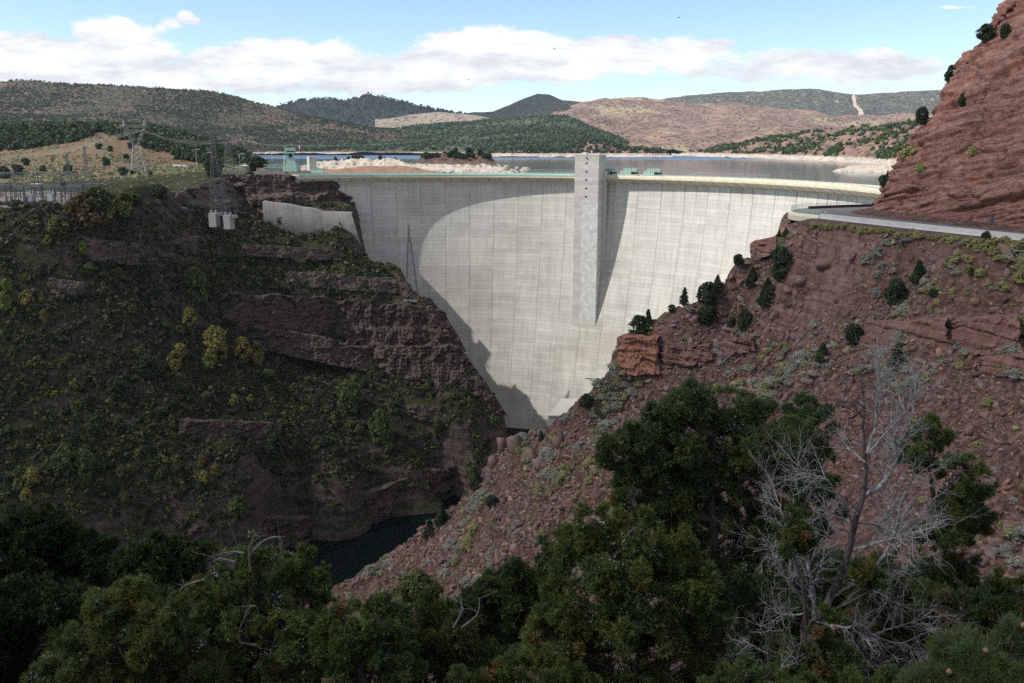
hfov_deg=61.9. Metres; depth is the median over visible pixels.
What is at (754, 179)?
railing
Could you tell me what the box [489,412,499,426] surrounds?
leafy tree
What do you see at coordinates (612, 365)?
sagebrush
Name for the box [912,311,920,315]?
boulder
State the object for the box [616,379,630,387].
sagebrush
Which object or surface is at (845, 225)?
rabbitbrush
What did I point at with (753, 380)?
sagebrush
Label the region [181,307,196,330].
autumn tree
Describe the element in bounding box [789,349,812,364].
sagebrush
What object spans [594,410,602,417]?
juniper tree
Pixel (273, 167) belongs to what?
footbridge
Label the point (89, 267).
green bush
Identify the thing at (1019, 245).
rabbitbrush
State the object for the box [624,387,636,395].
sagebrush
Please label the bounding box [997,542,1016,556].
sagebrush
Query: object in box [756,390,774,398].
rabbitbrush
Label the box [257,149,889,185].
lake
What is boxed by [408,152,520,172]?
island
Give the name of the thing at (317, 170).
crest gatehouse
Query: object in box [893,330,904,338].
sagebrush
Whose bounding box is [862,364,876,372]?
sagebrush
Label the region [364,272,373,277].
green bush
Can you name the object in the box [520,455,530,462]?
sagebrush
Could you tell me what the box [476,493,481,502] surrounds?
sagebrush
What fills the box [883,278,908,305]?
juniper tree
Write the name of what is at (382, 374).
green bush
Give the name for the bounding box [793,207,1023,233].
road
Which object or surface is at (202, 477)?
autumn tree
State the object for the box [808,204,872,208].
steel guardrail
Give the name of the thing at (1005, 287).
rabbitbrush
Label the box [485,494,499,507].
juniper tree
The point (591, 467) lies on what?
boulder
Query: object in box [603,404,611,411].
sagebrush
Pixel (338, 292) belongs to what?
green bush
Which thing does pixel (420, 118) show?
hill
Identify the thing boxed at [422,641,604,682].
juniper tree
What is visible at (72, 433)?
green bush
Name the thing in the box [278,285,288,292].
green bush
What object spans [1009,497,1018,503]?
sagebrush
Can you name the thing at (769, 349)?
rabbitbrush
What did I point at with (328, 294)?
green bush
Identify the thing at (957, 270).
sagebrush
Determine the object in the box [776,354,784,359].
sagebrush
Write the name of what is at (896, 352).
juniper tree
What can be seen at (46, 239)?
autumn tree
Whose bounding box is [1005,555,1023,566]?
sagebrush
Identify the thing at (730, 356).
sagebrush
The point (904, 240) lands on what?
culvert pipe
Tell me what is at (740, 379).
rabbitbrush
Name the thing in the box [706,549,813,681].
dead shrub
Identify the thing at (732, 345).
rock outcrop
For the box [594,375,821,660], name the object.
juniper tree
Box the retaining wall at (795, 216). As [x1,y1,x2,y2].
[788,208,819,220]
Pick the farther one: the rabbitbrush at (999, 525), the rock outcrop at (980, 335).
the rock outcrop at (980, 335)
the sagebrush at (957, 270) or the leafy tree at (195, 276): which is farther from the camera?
the leafy tree at (195, 276)
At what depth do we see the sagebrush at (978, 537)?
158.24 m
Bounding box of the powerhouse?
[548,398,578,425]
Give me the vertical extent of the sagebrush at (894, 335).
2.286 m
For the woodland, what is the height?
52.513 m
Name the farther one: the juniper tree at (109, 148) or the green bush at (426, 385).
the juniper tree at (109, 148)
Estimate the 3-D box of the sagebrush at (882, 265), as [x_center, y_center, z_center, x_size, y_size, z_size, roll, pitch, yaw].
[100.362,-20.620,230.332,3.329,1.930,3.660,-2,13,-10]
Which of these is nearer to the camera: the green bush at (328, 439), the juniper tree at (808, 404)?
the juniper tree at (808, 404)
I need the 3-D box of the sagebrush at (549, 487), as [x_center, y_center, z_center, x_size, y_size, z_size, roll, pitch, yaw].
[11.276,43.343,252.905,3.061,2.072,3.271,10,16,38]
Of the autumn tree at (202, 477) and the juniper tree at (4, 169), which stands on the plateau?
the juniper tree at (4, 169)
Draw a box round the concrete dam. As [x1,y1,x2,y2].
[290,173,880,429]
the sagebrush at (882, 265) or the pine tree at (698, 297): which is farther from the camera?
the pine tree at (698, 297)
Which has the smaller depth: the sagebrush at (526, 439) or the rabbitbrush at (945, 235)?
the rabbitbrush at (945, 235)
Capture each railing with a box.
[313,172,567,173]
[484,169,574,173]
[612,174,878,187]
[687,172,769,177]
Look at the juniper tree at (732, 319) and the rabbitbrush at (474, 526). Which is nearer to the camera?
the rabbitbrush at (474, 526)
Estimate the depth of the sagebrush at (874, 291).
227.65 m
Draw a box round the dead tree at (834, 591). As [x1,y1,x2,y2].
[714,320,988,675]
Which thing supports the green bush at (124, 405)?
on the hillside at (265, 490)
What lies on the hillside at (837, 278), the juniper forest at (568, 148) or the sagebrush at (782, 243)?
the sagebrush at (782, 243)
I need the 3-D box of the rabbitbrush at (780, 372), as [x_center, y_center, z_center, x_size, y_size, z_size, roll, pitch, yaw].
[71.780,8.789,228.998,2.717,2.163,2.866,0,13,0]
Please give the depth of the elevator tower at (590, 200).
515.61 m
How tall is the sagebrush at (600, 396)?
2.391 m
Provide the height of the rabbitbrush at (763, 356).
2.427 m
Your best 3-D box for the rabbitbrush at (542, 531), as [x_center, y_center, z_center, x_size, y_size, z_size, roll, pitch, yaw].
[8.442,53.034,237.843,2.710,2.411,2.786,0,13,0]
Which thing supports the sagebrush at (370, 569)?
on the hillside at (837, 278)
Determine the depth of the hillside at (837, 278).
228.83 m
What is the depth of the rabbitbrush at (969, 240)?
210.23 m
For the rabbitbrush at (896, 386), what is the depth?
198.88 m
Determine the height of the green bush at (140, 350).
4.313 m
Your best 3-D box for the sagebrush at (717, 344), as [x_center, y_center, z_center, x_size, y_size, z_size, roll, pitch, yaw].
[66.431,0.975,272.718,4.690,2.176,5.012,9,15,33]
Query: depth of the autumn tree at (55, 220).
383.00 m
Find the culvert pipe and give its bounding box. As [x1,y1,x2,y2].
[899,238,914,242]
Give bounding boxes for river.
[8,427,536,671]
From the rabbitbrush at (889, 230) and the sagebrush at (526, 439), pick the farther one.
the sagebrush at (526, 439)
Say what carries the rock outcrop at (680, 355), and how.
on the hillside at (837, 278)
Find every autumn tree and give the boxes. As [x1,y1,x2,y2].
[0,278,13,292]
[0,291,12,311]
[18,289,34,306]
[19,488,31,504]
[23,465,42,484]
[38,292,45,302]
[39,309,48,323]
[43,234,51,245]
[44,215,68,236]
[61,196,87,222]
[72,190,103,228]
[77,241,87,254]
[93,190,118,223]
[113,190,133,217]
[116,465,126,477]
[118,490,129,506]
[165,350,181,370]
[173,343,186,358]
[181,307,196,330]
[197,455,206,466]
[199,470,210,483]
[201,353,216,370]
[202,325,229,362]
[210,463,220,476]
[228,394,238,405]
[231,336,252,363]
[247,394,254,401]
[249,341,264,365]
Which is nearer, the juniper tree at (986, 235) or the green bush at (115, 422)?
the juniper tree at (986, 235)
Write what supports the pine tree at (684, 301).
on the hillside at (837, 278)
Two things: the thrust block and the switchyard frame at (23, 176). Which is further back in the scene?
the thrust block
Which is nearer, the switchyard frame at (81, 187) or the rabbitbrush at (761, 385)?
the rabbitbrush at (761, 385)
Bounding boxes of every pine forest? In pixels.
[263,114,628,152]
[274,92,465,129]
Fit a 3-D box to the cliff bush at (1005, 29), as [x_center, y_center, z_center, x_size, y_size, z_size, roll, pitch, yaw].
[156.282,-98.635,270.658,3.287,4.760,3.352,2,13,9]
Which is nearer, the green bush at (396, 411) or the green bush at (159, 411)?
the green bush at (159, 411)
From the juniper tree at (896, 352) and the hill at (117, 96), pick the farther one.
the hill at (117, 96)
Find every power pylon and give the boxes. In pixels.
[120,120,148,171]
[206,130,230,214]
[213,126,239,166]
[404,225,418,299]
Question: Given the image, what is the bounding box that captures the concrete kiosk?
[307,156,316,170]
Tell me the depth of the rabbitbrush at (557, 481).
251.68 m
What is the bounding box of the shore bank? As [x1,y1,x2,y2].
[671,125,919,164]
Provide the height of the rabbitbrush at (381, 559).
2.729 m
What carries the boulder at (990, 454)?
on the hillside at (837, 278)
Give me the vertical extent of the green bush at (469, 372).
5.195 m
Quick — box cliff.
[871,0,1023,226]
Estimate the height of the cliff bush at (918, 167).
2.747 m
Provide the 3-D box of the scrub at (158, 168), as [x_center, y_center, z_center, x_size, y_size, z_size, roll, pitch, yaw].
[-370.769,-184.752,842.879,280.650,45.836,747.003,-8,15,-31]
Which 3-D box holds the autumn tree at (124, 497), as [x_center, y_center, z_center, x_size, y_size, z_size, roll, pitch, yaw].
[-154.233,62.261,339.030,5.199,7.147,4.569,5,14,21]
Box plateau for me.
[0,132,266,183]
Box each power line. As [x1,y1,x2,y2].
[0,129,132,157]
[2,129,138,158]
[6,129,144,159]
[231,18,818,144]
[232,0,874,145]
[244,0,889,145]
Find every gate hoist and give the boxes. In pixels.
[606,168,616,174]
[620,168,639,175]
[643,168,661,175]
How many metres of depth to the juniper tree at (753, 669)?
11.30 m
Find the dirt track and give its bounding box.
[852,94,863,114]
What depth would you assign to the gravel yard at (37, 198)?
462.58 m
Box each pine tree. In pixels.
[679,287,688,307]
[696,286,701,300]
[888,609,1023,682]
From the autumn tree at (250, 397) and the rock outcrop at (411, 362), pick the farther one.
the rock outcrop at (411, 362)
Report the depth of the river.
381.10 m
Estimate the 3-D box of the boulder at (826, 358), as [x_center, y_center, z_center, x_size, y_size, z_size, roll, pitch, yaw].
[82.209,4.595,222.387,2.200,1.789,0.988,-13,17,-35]
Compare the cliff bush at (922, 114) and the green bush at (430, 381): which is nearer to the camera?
the cliff bush at (922, 114)
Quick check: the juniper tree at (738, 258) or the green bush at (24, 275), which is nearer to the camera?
the juniper tree at (738, 258)
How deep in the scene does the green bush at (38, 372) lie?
353.80 m
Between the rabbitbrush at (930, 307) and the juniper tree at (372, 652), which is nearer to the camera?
the juniper tree at (372, 652)
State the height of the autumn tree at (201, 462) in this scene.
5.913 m
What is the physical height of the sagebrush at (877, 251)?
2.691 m
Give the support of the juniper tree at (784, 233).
on the hillside at (837, 278)
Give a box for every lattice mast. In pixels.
[63,153,74,192]
[80,146,91,189]
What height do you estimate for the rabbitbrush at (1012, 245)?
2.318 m
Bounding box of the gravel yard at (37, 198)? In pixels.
[0,191,77,207]
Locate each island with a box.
[301,158,407,169]
[301,165,439,173]
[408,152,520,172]
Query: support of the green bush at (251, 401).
on the hillside at (265, 490)
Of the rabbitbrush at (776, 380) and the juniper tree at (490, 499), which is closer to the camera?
the rabbitbrush at (776, 380)
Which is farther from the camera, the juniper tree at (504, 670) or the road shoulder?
the road shoulder
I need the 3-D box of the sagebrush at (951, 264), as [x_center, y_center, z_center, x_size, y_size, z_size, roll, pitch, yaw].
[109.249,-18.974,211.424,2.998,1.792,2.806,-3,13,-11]
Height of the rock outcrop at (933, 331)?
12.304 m
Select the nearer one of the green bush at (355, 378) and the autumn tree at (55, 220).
the autumn tree at (55, 220)
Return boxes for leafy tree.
[50,443,79,476]
[70,448,99,477]
[83,186,114,216]
[124,190,142,203]
[183,266,210,304]
[226,494,247,521]
[335,380,363,412]
[367,408,391,443]
[390,568,437,610]
[432,417,443,436]
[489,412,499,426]
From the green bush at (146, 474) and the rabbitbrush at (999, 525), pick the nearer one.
the rabbitbrush at (999, 525)
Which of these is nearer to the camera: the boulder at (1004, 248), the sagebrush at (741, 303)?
the boulder at (1004, 248)
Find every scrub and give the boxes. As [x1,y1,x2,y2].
[0,132,263,183]
[0,199,499,569]
[1,172,226,195]
[341,231,1023,607]
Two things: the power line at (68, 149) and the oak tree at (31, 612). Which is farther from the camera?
the power line at (68, 149)
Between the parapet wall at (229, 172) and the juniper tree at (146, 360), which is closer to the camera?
the juniper tree at (146, 360)
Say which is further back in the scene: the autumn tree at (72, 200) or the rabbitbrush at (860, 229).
the autumn tree at (72, 200)
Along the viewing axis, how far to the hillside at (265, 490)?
387.85 m
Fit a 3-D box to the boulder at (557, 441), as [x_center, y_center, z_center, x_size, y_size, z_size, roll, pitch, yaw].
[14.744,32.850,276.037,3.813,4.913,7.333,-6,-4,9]
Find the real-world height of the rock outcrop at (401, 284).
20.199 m
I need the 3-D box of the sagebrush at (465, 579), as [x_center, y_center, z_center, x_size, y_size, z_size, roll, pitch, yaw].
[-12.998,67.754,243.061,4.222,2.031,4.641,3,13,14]
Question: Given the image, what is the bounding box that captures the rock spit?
[832,163,894,172]
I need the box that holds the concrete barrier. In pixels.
[819,213,1023,239]
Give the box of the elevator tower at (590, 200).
[572,151,607,327]
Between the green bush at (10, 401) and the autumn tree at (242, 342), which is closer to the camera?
the green bush at (10, 401)
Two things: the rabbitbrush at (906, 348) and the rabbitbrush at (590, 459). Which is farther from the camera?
the rabbitbrush at (590, 459)
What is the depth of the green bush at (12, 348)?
354.09 m
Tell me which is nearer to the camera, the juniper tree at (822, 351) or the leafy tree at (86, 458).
the juniper tree at (822, 351)
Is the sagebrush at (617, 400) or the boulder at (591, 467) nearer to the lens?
the boulder at (591, 467)
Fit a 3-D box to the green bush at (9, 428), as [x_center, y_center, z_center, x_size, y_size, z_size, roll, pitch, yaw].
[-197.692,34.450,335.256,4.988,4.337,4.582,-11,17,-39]
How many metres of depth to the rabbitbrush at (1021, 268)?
199.76 m
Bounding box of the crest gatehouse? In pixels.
[310,168,324,173]
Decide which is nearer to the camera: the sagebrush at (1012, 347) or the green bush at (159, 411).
the sagebrush at (1012, 347)
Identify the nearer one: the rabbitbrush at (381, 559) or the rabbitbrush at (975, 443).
the rabbitbrush at (975, 443)
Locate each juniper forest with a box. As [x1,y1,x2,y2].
[0,79,450,149]
[483,138,667,152]
[689,117,930,158]
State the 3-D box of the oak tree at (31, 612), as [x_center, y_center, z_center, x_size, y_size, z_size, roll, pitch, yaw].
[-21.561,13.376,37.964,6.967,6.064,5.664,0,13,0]
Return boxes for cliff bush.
[878,175,888,186]
[897,146,917,158]
[913,163,925,170]
[915,106,928,123]
[944,71,951,80]
[947,64,955,75]
[957,93,965,106]
[966,146,978,155]
[974,23,995,39]
[1000,23,1011,37]
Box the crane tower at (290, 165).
[282,148,298,170]
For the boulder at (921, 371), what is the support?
on the hillside at (837, 278)
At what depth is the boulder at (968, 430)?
177.00 m
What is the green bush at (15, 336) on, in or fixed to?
on the hillside at (265, 490)
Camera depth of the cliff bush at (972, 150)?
253.34 m
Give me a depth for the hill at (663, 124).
4648.02 m
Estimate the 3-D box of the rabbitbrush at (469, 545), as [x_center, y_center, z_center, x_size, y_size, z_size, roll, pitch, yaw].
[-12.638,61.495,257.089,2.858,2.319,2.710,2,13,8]
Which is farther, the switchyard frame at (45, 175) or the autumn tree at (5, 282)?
the switchyard frame at (45, 175)
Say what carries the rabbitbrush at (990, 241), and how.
on the hillside at (837, 278)
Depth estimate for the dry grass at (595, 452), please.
260.79 m
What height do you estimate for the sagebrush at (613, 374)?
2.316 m
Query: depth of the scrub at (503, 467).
256.06 m
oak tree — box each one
[0,570,92,682]
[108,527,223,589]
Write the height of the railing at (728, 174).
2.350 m
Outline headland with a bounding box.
[491,141,673,156]
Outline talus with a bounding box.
[336,211,1023,619]
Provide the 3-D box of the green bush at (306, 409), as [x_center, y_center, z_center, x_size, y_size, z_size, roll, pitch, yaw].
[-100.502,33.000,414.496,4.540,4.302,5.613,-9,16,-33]
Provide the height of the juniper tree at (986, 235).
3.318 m
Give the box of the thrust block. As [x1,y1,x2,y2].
[262,201,360,244]
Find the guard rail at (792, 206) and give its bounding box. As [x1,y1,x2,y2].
[791,201,874,214]
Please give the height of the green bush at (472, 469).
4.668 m
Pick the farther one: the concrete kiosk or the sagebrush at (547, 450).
the concrete kiosk
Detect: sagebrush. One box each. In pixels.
[345,592,351,598]
[362,565,376,574]
[381,558,393,567]
[437,568,448,578]
[441,538,454,547]
[449,538,457,543]
[452,529,462,535]
[453,545,460,552]
[458,519,467,526]
[460,576,471,585]
[463,503,472,511]
[469,496,477,505]
[472,574,481,581]
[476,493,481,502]
[479,488,488,495]
[484,551,493,557]
[508,525,516,533]
[512,520,520,526]
[516,433,526,438]
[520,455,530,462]
[524,437,531,444]
[535,447,556,458]
[541,467,554,478]
[545,454,554,460]
[546,484,553,491]
[551,470,560,482]
[558,417,568,421]
[563,412,571,418]
[571,441,589,450]
[591,378,603,386]
[591,434,599,442]
[594,393,609,399]
[597,419,613,428]
[602,381,613,390]
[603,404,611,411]
[606,361,621,370]
[608,370,620,376]
[608,396,622,409]
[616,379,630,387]
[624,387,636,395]
[684,303,695,310]
[713,342,721,347]
[723,371,733,376]
[724,354,734,360]
[737,301,747,305]
[742,258,750,263]
[746,365,754,371]
[747,387,756,393]
[748,377,760,386]
[755,278,763,284]
[756,388,769,399]
[763,376,779,386]
[763,390,778,400]
[764,375,777,385]
[776,241,785,245]
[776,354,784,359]
[776,373,790,382]
[778,346,791,355]
[781,363,797,373]
[782,378,793,384]
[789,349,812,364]
[804,369,820,376]
[807,362,821,368]
[808,319,819,326]
[859,254,871,259]
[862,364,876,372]
[866,288,881,297]
[866,349,873,354]
[870,247,885,256]
[872,269,882,276]
[876,367,895,378]
[877,262,888,268]
[880,239,892,244]
[890,333,903,340]
[893,308,907,315]
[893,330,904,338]
[898,303,911,311]
[899,366,911,372]
[904,376,920,385]
[921,278,930,283]
[923,282,932,288]
[926,366,938,373]
[946,262,955,267]
[950,267,961,273]
[952,343,960,348]
[958,347,969,355]
[974,534,980,540]
[985,547,999,558]
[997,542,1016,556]
[998,344,1023,354]
[1001,368,1023,378]
[1002,249,1023,260]
[1004,526,1023,543]
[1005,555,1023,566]
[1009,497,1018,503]
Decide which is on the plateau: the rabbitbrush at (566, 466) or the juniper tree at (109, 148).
the juniper tree at (109, 148)
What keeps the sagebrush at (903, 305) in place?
on the hillside at (837, 278)
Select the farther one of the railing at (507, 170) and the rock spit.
the rock spit
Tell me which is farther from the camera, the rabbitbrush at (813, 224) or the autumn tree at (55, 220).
the autumn tree at (55, 220)
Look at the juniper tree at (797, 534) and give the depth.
12.72 m
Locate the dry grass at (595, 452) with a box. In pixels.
[356,225,922,597]
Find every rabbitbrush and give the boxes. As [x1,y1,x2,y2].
[378,556,386,562]
[451,558,458,565]
[458,535,472,548]
[466,523,478,531]
[466,543,472,549]
[467,529,474,537]
[490,546,496,553]
[514,446,521,452]
[521,439,529,446]
[532,482,544,491]
[534,484,542,494]
[538,528,545,535]
[555,478,561,484]
[558,469,570,478]
[559,463,571,473]
[581,455,596,467]
[583,477,591,484]
[589,469,598,476]
[597,387,607,393]
[610,375,622,384]
[612,403,622,410]
[618,392,628,399]
[633,379,642,386]
[733,377,747,386]
[756,382,770,389]
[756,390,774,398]
[758,354,766,360]
[764,347,772,352]
[772,376,780,384]
[774,370,782,377]
[775,362,787,370]
[799,360,805,366]
[810,222,817,227]
[822,223,832,229]
[840,223,848,228]
[848,224,857,231]
[855,226,863,233]
[863,226,870,233]
[875,227,882,232]
[885,228,892,234]
[891,379,903,392]
[894,316,904,320]
[899,231,907,237]
[903,346,910,353]
[908,228,915,234]
[909,230,920,238]
[918,496,927,502]
[926,304,934,310]
[933,298,940,305]
[939,232,951,240]
[939,261,950,266]
[946,235,957,243]
[948,287,956,293]
[949,255,960,262]
[952,248,962,256]
[953,361,964,369]
[962,255,973,263]
[963,237,972,244]
[963,264,970,271]
[970,238,978,244]
[972,245,981,251]
[973,440,981,447]
[974,267,986,276]
[977,238,989,246]
[981,395,993,406]
[983,238,994,246]
[986,245,1000,254]
[991,236,1000,243]
[993,254,1003,260]
[994,281,1009,289]
[997,236,1011,243]
[997,520,1003,529]
[1000,285,1012,290]
[1001,525,1014,537]
[1003,239,1014,244]
[1008,243,1016,249]
[1010,270,1023,282]
[1012,256,1023,269]
[1014,242,1023,248]
[1015,265,1023,271]
[1016,238,1023,246]
[1018,315,1023,325]
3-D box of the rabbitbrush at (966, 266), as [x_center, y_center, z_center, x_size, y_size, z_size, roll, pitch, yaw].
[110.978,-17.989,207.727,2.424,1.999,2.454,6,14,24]
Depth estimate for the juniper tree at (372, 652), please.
15.53 m
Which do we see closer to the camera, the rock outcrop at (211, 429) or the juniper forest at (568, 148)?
the rock outcrop at (211, 429)
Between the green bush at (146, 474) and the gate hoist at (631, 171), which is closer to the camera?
the green bush at (146, 474)
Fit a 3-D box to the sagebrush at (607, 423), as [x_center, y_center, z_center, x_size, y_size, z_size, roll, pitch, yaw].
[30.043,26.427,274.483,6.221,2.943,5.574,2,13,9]
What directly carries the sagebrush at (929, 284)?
on the hillside at (837, 278)
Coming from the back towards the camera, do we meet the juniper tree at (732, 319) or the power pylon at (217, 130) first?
the power pylon at (217, 130)
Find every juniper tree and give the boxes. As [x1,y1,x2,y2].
[0,166,12,178]
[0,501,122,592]
[12,164,24,174]
[18,573,231,682]
[20,158,30,165]
[36,580,257,682]
[38,165,46,171]
[62,164,72,171]
[95,142,102,148]
[101,157,110,165]
[105,375,129,397]
[107,145,112,151]
[117,167,127,175]
[119,382,133,401]
[127,142,134,148]
[132,354,160,377]
[150,185,166,199]
[160,522,336,682]
[203,158,224,176]
[249,162,256,171]
[250,157,264,167]
[265,424,282,458]
[268,540,340,675]
[285,592,517,678]
[293,432,308,458]
[305,587,429,682]
[393,581,508,682]
[421,518,433,539]
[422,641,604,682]
[434,503,449,528]
[456,533,574,672]
[467,470,481,491]
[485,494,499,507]
[518,499,751,682]
[537,430,543,441]
[577,393,594,407]
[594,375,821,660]
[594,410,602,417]
[628,315,648,334]
[643,309,652,328]
[667,304,674,311]
[695,649,907,682]
[696,305,717,323]
[697,281,719,305]
[714,274,722,291]
[724,543,915,667]
[726,316,736,327]
[732,390,851,655]
[733,254,743,264]
[737,309,752,330]
[744,266,757,286]
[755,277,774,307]
[766,502,889,682]
[768,246,792,278]
[782,227,787,237]
[814,343,828,363]
[816,567,982,682]
[844,323,863,343]
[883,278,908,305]
[887,342,907,372]
[891,410,1001,622]
[908,259,925,283]
[928,288,937,296]
[952,565,1023,663]
[968,266,973,275]
[981,231,991,242]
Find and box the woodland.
[0,119,268,168]
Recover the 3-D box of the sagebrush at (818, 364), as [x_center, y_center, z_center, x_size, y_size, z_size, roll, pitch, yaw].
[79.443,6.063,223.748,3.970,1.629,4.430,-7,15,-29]
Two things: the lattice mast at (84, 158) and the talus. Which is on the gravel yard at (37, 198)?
the lattice mast at (84, 158)
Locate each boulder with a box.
[166,194,170,201]
[175,192,181,199]
[181,207,188,214]
[488,453,496,468]
[496,437,505,453]
[506,435,522,455]
[521,167,530,172]
[521,446,536,461]
[531,458,544,471]
[552,436,562,449]
[589,465,596,469]
[605,488,612,493]
[691,314,699,325]
[793,275,806,285]
[801,379,813,385]
[815,258,833,268]
[824,356,830,362]
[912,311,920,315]
[918,287,925,293]
[919,369,929,374]
[922,365,930,370]
[945,314,953,321]
[961,253,968,261]
[964,425,974,435]
[979,555,990,567]
[985,452,993,456]
[987,537,1006,547]
[997,243,1014,258]
[1002,522,1018,530]
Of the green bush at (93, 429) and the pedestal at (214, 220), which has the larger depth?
the pedestal at (214, 220)
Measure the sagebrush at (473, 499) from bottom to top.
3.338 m
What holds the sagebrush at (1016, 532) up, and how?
on the hillside at (837, 278)
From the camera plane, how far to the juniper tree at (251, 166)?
469.28 m
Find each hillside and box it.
[0,171,507,608]
[237,212,1023,682]
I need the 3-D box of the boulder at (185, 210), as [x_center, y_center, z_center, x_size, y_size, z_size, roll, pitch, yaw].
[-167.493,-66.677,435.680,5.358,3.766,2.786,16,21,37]
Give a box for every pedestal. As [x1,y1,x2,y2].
[208,210,223,226]
[223,212,237,228]
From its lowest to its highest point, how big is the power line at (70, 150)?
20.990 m
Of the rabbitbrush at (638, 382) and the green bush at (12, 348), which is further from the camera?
the green bush at (12, 348)
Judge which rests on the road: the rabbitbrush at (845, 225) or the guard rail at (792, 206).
the guard rail at (792, 206)
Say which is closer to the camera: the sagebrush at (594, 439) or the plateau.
the sagebrush at (594, 439)
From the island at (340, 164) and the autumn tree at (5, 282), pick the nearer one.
the autumn tree at (5, 282)
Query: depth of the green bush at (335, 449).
398.71 m
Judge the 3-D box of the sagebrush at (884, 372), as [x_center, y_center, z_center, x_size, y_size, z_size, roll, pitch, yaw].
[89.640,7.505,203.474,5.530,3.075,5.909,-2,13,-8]
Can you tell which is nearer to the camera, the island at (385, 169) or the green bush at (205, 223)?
the green bush at (205, 223)
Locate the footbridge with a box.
[264,164,283,167]
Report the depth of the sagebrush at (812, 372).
219.26 m
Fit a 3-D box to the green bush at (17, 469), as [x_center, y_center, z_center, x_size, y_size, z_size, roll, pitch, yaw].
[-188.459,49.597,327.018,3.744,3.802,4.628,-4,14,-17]
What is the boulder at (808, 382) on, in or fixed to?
on the hillside at (837, 278)
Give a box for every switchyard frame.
[0,168,16,197]
[0,180,12,202]
[4,180,27,203]
[13,183,31,200]
[17,168,36,196]
[21,180,42,202]
[32,182,51,199]
[36,167,56,196]
[41,180,62,202]
[53,182,73,200]
[59,169,77,196]
[63,180,82,201]
[73,181,90,195]
[76,168,94,191]
[82,179,101,190]
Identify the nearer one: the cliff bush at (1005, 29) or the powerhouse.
the cliff bush at (1005, 29)
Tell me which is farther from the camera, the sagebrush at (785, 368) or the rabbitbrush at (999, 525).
the sagebrush at (785, 368)
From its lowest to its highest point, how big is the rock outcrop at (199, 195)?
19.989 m
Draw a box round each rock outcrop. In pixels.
[48,277,89,294]
[82,237,146,264]
[134,226,206,253]
[154,179,249,217]
[177,417,281,447]
[183,514,317,547]
[221,292,337,336]
[225,174,359,219]
[238,244,344,260]
[248,323,373,370]
[284,271,404,293]
[333,298,465,351]
[360,464,456,523]
[372,342,487,384]
[395,273,441,309]
[406,403,501,427]
[431,362,507,415]
[615,334,661,375]
[658,343,713,367]
[719,336,756,355]
[750,234,776,258]
[858,316,951,353]
[947,312,1021,354]
[980,352,1023,376]
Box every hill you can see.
[0,80,440,153]
[265,116,610,153]
[279,95,451,126]
[375,112,486,128]
[464,94,580,118]
[552,97,932,151]
[660,88,940,115]
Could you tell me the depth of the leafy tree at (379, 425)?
416.84 m
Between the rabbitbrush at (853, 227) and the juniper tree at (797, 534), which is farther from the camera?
the rabbitbrush at (853, 227)
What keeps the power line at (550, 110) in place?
attached to the power pylon at (212, 159)
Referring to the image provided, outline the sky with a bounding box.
[0,0,1003,113]
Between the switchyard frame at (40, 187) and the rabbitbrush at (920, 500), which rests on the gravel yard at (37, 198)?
the switchyard frame at (40, 187)
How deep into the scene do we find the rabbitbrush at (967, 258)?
207.94 m
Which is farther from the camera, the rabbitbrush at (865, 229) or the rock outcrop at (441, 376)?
the rock outcrop at (441, 376)
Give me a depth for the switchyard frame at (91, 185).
411.61 m
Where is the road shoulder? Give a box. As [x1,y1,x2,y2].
[851,208,1023,232]
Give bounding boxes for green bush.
[2,424,15,434]
[3,334,11,341]
[4,474,12,483]
[5,395,16,406]
[7,345,18,353]
[9,381,23,392]
[12,333,20,339]
[12,487,18,493]
[15,466,23,474]
[21,273,31,280]
[29,302,40,310]
[32,369,41,376]
[34,266,44,277]
[62,437,76,445]
[63,429,80,438]
[78,375,89,383]
[79,262,98,273]
[80,270,87,276]
[80,290,88,297]
[83,369,90,376]
[86,424,99,435]
[104,362,115,372]
[106,483,118,494]
[112,419,119,426]
[120,402,131,410]
[126,304,137,314]
[133,346,145,355]
[141,471,151,480]
[153,405,167,417]
[161,320,169,328]
[161,465,170,474]
[168,399,177,407]
[170,464,183,474]
[175,325,185,335]
[176,409,187,418]
[194,480,205,491]
[199,391,211,399]
[201,221,209,228]
[206,367,212,375]
[223,456,231,463]
[227,254,239,262]
[228,429,243,439]
[247,399,256,406]
[260,369,273,379]
[270,463,280,473]
[276,418,286,426]
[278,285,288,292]
[300,405,309,413]
[317,435,331,445]
[326,291,331,297]
[331,446,339,454]
[335,289,342,294]
[345,420,356,428]
[351,374,359,382]
[353,426,361,434]
[357,379,367,387]
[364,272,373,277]
[370,467,377,473]
[378,370,386,378]
[380,442,394,452]
[389,401,400,408]
[394,408,399,414]
[394,430,400,436]
[422,383,431,389]
[426,378,433,385]
[465,369,474,375]
[468,466,475,474]
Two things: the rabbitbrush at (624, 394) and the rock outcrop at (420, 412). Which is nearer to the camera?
the rabbitbrush at (624, 394)
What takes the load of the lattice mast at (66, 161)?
on the gravel yard at (37, 198)
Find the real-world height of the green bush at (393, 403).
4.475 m
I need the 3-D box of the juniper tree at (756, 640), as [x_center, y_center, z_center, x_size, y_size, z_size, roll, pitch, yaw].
[9.631,8.565,26.572,7.768,4.670,3.551,0,13,0]
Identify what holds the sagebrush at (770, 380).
on the hillside at (837, 278)
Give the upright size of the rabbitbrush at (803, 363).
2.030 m
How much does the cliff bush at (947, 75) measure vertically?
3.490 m
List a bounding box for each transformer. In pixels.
[25,190,34,201]
[46,190,54,201]
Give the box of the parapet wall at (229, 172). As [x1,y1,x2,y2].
[227,170,310,174]
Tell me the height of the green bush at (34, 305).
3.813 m

